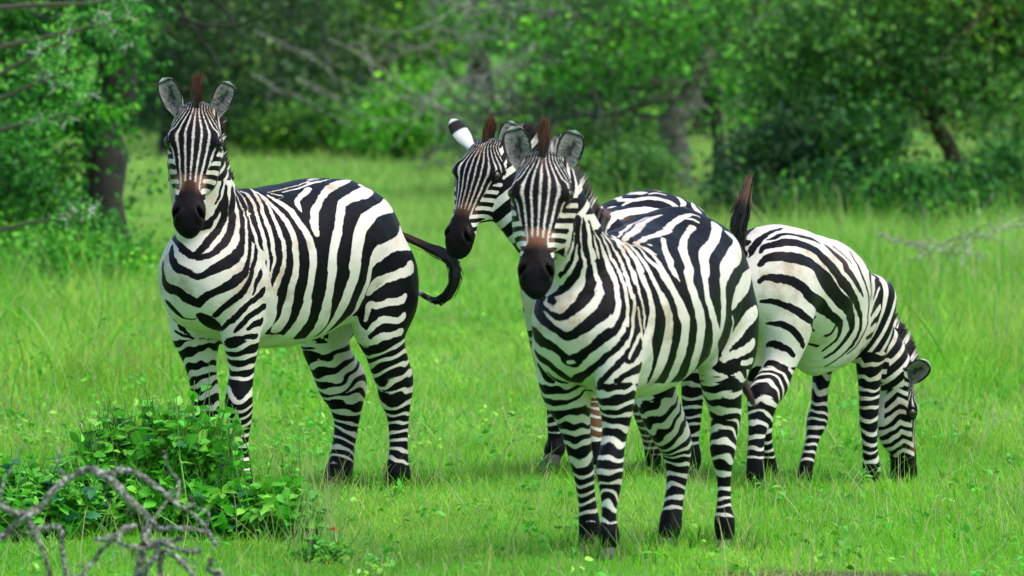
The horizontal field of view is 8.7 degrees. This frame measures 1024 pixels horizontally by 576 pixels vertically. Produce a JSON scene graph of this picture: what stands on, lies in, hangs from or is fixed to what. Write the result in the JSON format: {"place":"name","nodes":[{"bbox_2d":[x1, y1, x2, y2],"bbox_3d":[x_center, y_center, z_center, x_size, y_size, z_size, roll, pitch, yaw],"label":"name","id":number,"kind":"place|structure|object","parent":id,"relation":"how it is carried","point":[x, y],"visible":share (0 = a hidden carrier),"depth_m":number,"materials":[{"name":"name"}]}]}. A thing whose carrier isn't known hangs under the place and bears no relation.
{"place":"outdoors","nodes":[
{"label":"outdoors","id":0,"kind":"place"},
{"bbox_2d":[0,0,1023,575],"bbox_3d":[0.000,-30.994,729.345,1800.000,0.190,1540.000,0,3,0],"label":"ground","id":1,"kind":"structure","parent":0,"point":[482,488],"depth_m":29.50,"materials":[{"name":"green plant"}]},
{"bbox_2d":[0,444,133,541],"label":"leafy weed","id":2,"kind":"object","parent":1,"relation":"on","point":[23,490],"visible":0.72,"depth_m":25.49,"materials":[{"name":"green plant"}]},
{"bbox_2d":[0,101,150,269],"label":"green shrub","id":3,"kind":"object","parent":1,"relation":"on","point":[37,193],"visible":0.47,"depth_m":47.49,"materials":[{"name":"green plant"}]},
{"bbox_2d":[0,212,174,288],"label":"green shrub","id":4,"kind":"object","parent":1,"relation":"on","point":[52,254],"visible":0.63,"depth_m":46.34,"materials":[{"name":"green plant"}]},
{"bbox_2d":[0,442,224,575],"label":"dead branch","id":5,"kind":"object","parent":1,"relation":"on","point":[144,546],"visible":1,"depth_m":20.34,"materials":[{"name":"grey plant"}]},
{"bbox_2d":[0,0,290,252],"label":"acacia tree","id":6,"kind":"object","parent":1,"relation":"on","point":[107,107],"visible":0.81,"depth_m":49.24,"materials":[{"name":"green plant"}]},
{"bbox_2d":[59,363,248,536],"bbox_3d":[-1.393,0.626,25.884,0.989,0.659,0.766,2,4,42],"label":"leafy weed","id":7,"kind":"object","parent":1,"relation":"on","point":[172,437],"visible":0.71,"depth_m":25.80,"materials":[{"name":"green plant"}]},
{"bbox_2d":[80,0,379,130],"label":"woodland tree","id":8,"kind":"object","parent":1,"relation":"on","point":[150,93],"visible":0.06,"depth_m":93.77,"materials":[{"name":"green plant"}]},
{"bbox_2d":[193,404,271,536],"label":"leafy weed","id":9,"kind":"object","parent":1,"relation":"on","point":[234,461],"visible":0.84,"depth_m":25.64,"materials":[{"name":"green plant"}]},
{"bbox_2d":[87,0,387,156],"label":"woodland tree","id":10,"kind":"object","parent":1,"relation":"on","point":[186,37],"visible":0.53,"depth_m":78.89,"materials":[{"name":"green plant"}]},
{"bbox_2d":[122,448,378,543],"bbox_3d":[-0.973,0.781,25.623,0.748,0.403,0.880,-2,4,-43],"label":"leafy weed","id":11,"kind":"object","parent":1,"relation":"on","point":[247,503],"visible":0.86,"depth_m":25.44,"materials":[{"name":"green plant"}]},
{"bbox_2d":[210,440,336,534],"bbox_3d":[-0.869,0.757,25.674,0.480,0.382,0.342,1,3,14],"label":"leafy weed","id":12,"kind":"object","parent":1,"relation":"on","point":[290,473],"visible":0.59,"depth_m":25.73,"materials":[{"name":"green plant"}]},
{"bbox_2d":[72,0,493,133],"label":"woodland tree","id":13,"kind":"object","parent":1,"relation":"on","point":[304,13],"visible":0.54,"depth_m":82.78,"materials":[{"name":"green plant"}]},
{"bbox_2d":[202,70,388,149],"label":"forest shrub","id":14,"kind":"object","parent":1,"relation":"on","point":[246,95],"visible":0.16,"depth_m":82.73,"materials":[{"name":"green plant"}]},
{"bbox_2d":[225,74,387,156],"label":"forest shrub","id":15,"kind":"object","parent":1,"relation":"on","point":[281,129],"visible":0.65,"depth_m":79.70,"materials":[{"name":"green plant"}]},
{"bbox_2d":[157,69,462,488],"bbox_3d":[-0.954,-0.014,27.512,0.659,1.778,1.631,2,3,38],"label":"zebra","id":16,"kind":"object","parent":1,"relation":"on","point":[322,271],"visible":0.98,"depth_m":27.32,"materials":[{"name":"multicoloured fur"}]},
{"bbox_2d":[261,488,416,564],"bbox_3d":[-0.684,0.885,24.438,0.551,0.319,0.469,1,3,25],"label":"leafy weed","id":17,"kind":"object","parent":1,"relation":"on","point":[325,552],"visible":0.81,"depth_m":24.43,"materials":[{"name":"green plant"}]},
{"bbox_2d":[295,0,493,98],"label":"woodland tree","id":18,"kind":"object","parent":1,"relation":"on","point":[403,60],"visible":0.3,"depth_m":86.76,"materials":[{"name":"green plant"}]},
{"bbox_2d":[326,57,501,162],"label":"forest shrub","id":19,"kind":"object","parent":1,"relation":"on","point":[362,139],"visible":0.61,"depth_m":77.78,"materials":[{"name":"green plant"}]},
{"bbox_2d":[328,0,596,102],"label":"woodland tree","id":20,"kind":"object","parent":1,"relation":"on","point":[473,67],"visible":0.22,"depth_m":94.94,"materials":[{"name":"green plant"}]},
{"bbox_2d":[404,88,529,166],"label":"forest shrub","id":21,"kind":"object","parent":1,"relation":"on","point":[441,136],"visible":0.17,"depth_m":75.82,"materials":[{"name":"green plant"}]},
{"bbox_2d":[0,0,1017,100],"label":"back wood","id":22,"kind":"object","parent":1,"relation":"on","point":[501,50],"visible":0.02,"depth_m":108.37,"materials":[{"name":"green plant"}]},
{"bbox_2d":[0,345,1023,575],"bbox_3d":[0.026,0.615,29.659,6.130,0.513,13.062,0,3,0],"label":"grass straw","id":23,"kind":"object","parent":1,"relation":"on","point":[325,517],"depth_m":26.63,"materials":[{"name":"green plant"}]},
{"bbox_2d":[0,159,1023,411],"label":"tall grass","id":24,"kind":"structure","parent":1,"relation":"on","point":[172,379],"depth_m":42.70,"materials":[{"name":"green plant"}]},
{"bbox_2d":[0,255,1023,575],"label":"ground weed","id":25,"kind":"object","parent":1,"relation":"on","point":[492,453],"visible":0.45,"depth_m":29.66,"materials":[{"name":"green plant"}]},
{"bbox_2d":[326,0,750,164],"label":"grey thicket","id":26,"kind":"object","parent":1,"relation":"on","point":[438,85],"visible":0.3,"depth_m":73.56,"materials":[{"name":"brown wood"}]},
{"bbox_2d":[249,20,384,129],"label":"hanging limb","id":27,"kind":"object","parent":26,"relation":"attached to","point":[303,54],"visible":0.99,"depth_m":73.80,"materials":[{"name":"grey plant"}]},
{"bbox_2d":[444,114,707,477],"bbox_3d":[0.364,0.053,28.263,0.677,1.588,1.570,2,3,41],"label":"zebra","id":28,"kind":"object","parent":1,"relation":"on","point":[484,172],"visible":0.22,"depth_m":27.87,"materials":[{"name":"black fur"}]},
{"bbox_2d":[252,448,914,564],"bbox_3d":[-0.111,0.860,26.798,2.807,0.298,5.594,1,3,11],"label":"grass tuft","id":29,"kind":"object","parent":1,"relation":"on","point":[596,541],"visible":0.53,"depth_m":27.78,"materials":[{"name":"green plant"}]},
{"bbox_2d":[483,29,703,146],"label":"undergrowth shrub","id":30,"kind":"object","parent":1,"relation":"on","point":[631,123],"visible":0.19,"depth_m":71.13,"materials":[{"name":"green plant"}]},
{"bbox_2d":[357,0,886,194],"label":"grey trunk tree","id":31,"kind":"object","parent":1,"relation":"on","point":[677,115],"visible":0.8,"depth_m":65.27,"materials":[{"name":"green plant"}]},
{"bbox_2d":[547,111,706,199],"bbox_3d":[0.975,-1.255,64.596,1.591,0.856,4.440,0,3,-8],"label":"undergrowth shrub","id":32,"kind":"object","parent":1,"relation":"on","point":[619,158],"visible":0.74,"depth_m":62.95,"materials":[{"name":"green plant"}]},
{"bbox_2d":[502,114,758,558],"bbox_3d":[0.432,0.174,24.529,0.568,1.637,1.670,1,3,24],"label":"zebra","id":33,"kind":"object","parent":1,"relation":"on","point":[648,311],"visible":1,"depth_m":24.18,"materials":[{"name":"multicoloured fur"}]},
{"bbox_2d":[554,5,810,140],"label":"woodland tree","id":34,"kind":"object","parent":1,"relation":"on","point":[704,112],"visible":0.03,"depth_m":86.62,"materials":[{"name":"green plant"}]},
{"bbox_2d":[621,0,790,180],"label":"thin trunk tree","id":35,"kind":"object","parent":1,"relation":"on","point":[717,111],"visible":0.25,"depth_m":66.45,"materials":[{"name":"green plant"}]},
{"bbox_2d":[676,84,848,222],"bbox_3d":[2.285,-1.153,58.857,1.596,1.238,1.811,1,3,20],"label":"undergrowth shrub","id":36,"kind":"object","parent":1,"relation":"on","point":[774,145],"visible":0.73,"depth_m":58.70,"materials":[{"name":"green plant"}]},
{"bbox_2d":[725,174,930,487],"bbox_3d":[1.280,0.196,28.697,0.554,1.426,1.597,1,3,28],"label":"zebra","id":37,"kind":"object","parent":1,"relation":"on","point":[826,307],"visible":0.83,"depth_m":28.53,"materials":[{"name":"multicoloured fur"}]},
{"bbox_2d":[742,82,943,223],"bbox_3d":[2.996,-1.159,58.494,1.619,1.237,2.377,1,3,19],"label":"undergrowth shrub","id":38,"kind":"object","parent":1,"relation":"on","point":[858,155],"visible":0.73,"depth_m":58.50,"materials":[{"name":"green plant"}]},
{"bbox_2d":[699,0,1023,184],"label":"leaning tree","id":39,"kind":"object","parent":1,"relation":"on","point":[827,72],"visible":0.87,"depth_m":59.61,"materials":[{"name":"green plant"}]},
{"bbox_2d":[781,0,1023,145],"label":"woodland tree","id":40,"kind":"object","parent":1,"relation":"on","point":[977,114],"visible":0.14,"depth_m":82.11,"materials":[{"name":"green plant"}]},
{"bbox_2d":[832,121,1023,227],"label":"undergrowth shrub","id":41,"kind":"object","parent":1,"relation":"on","point":[906,179],"visible":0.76,"depth_m":57.26,"materials":[{"name":"green plant"}]},
{"bbox_2d":[877,193,1023,274],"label":"brushwood","id":42,"kind":"object","parent":1,"relation":"on","point":[919,244],"visible":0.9,"depth_m":47.00,"materials":[{"name":"grey wood"}]},
{"bbox_2d":[895,0,1023,176],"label":"leaning tree","id":43,"kind":"object","parent":1,"relation":"on","point":[1010,40],"visible":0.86,"depth_m":59.59,"materials":[{"name":"green plant"}]}
]}

